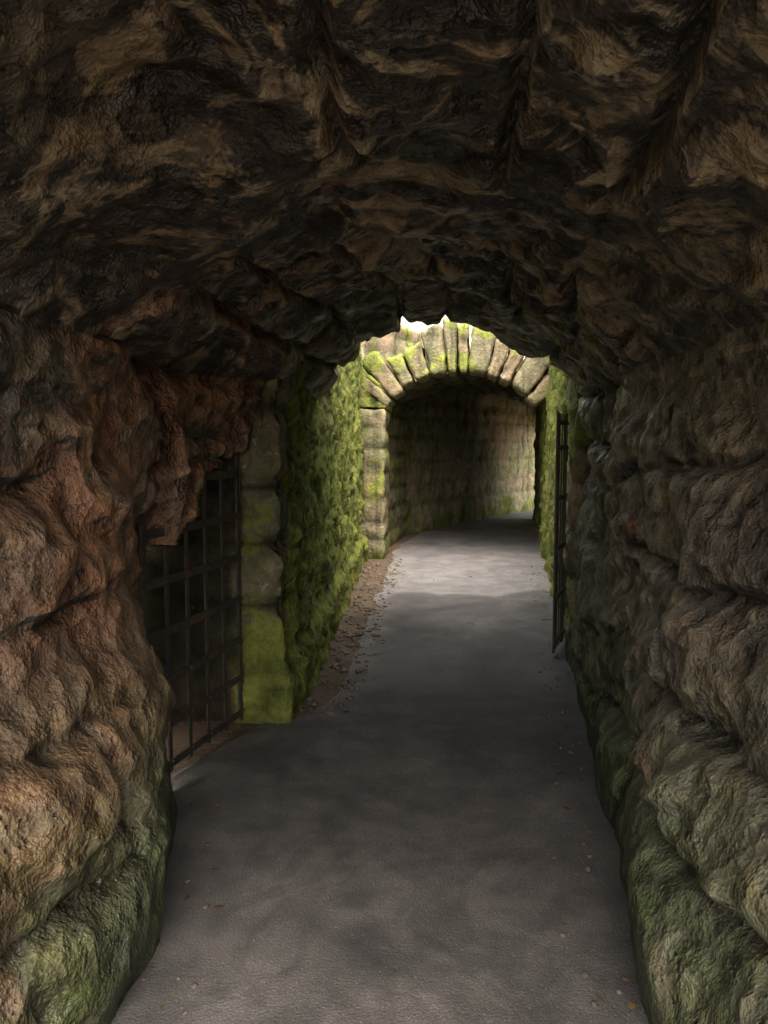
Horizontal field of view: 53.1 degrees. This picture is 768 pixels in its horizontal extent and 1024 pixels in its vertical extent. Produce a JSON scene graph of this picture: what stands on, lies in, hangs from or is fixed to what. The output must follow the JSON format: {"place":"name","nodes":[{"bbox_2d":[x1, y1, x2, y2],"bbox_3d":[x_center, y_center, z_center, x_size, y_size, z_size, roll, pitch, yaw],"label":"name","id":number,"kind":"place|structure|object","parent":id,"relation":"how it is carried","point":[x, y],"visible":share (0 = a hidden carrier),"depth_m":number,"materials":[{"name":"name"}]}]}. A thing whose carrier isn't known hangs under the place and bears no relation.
{"place":"outdoors","nodes":[
{"label":"outdoors","id":0,"kind":"place"},
{"bbox_2d":[165,532,419,774],"bbox_3d":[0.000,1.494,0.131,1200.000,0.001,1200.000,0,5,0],"label":"ground","id":1,"kind":"structure","parent":0,"point":[233,731],"depth_m":4.87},
{"bbox_2d":[146,345,368,723],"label":"mossy wall","id":2,"kind":"structure","parent":1,"relation":"on","point":[304,553],"depth_m":4.18,"materials":[{"name":"green plant"}]},
{"bbox_2d":[356,451,358,540],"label":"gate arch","id":3,"kind":"structure","parent":2,"relation":"attached to","point":[357,501],"depth_m":9.23,"materials":[{"name":"stone"}]},
{"bbox_2d":[142,558,622,1014],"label":"loose stones","id":4,"kind":"object","parent":1,"relation":"on","point":[329,711],"visible":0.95,"depth_m":5.47,"materials":[{"name":"gravel"}]},
{"bbox_2d":[0,0,767,1023],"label":"tunnel","id":5,"kind":"structure","parent":1,"relation":"on","point":[216,214],"depth_m":2.12,"materials":[{"name":"brown stone"}]},
{"bbox_2d":[138,422,244,771],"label":"gate","id":6,"kind":"structure","parent":5,"relation":"attached to","point":[167,579],"depth_m":3.67,"materials":[{"name":"metal"}]},
{"bbox_2d":[360,325,535,533],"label":"back wall","id":7,"kind":"structure","parent":1,"relation":"on","point":[471,456],"depth_m":14.61,"materials":[{"name":"beige stone"}]},
{"bbox_2d":[359,318,548,558],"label":"arch","id":8,"kind":"structure","parent":1,"relation":"on","point":[446,348],"depth_m":9.88,"materials":[{"name":"beige stone"}]},
{"bbox_2d":[387,366,539,546],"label":"stone arch","id":9,"kind":"structure","parent":1,"relation":"on","point":[432,390],"depth_m":12.05,"materials":[{"name":"stone"}]},
{"bbox_2d":[532,356,593,637],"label":"mossy wall","id":10,"kind":"structure","parent":1,"relation":"on","point":[563,396],"depth_m":6.49,"materials":[{"name":"green plant"}]},
{"bbox_2d":[552,411,569,653],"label":"gate","id":11,"kind":"structure","parent":10,"relation":"attached to","point":[559,588],"depth_m":5.50,"materials":[{"name":"metal"}]},
{"bbox_2d":[111,509,648,1023],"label":"asphalt path","id":12,"kind":"structure","parent":0,"point":[377,843],"depth_m":2.89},
{"bbox_2d":[160,559,635,1009],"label":"leaf litter","id":13,"kind":"object","parent":12,"relation":"on","point":[631,1005],"visible":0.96,"depth_m":3.51,"materials":[{"name":"brown plant"}]},
{"bbox_2d":[367,576,525,868],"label":"fallen leaves","id":14,"kind":"object","parent":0,"point":[451,731],"visible":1,"depth_m":4.02,"materials":[{"name":"brown plant"}]},
{"bbox_2d":[401,315,524,357],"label":"sky","id":15,"kind":"structure","parent":0,"point":[418,326],"depth_m":55.05,"materials":[{"name":"white"}]}
]}

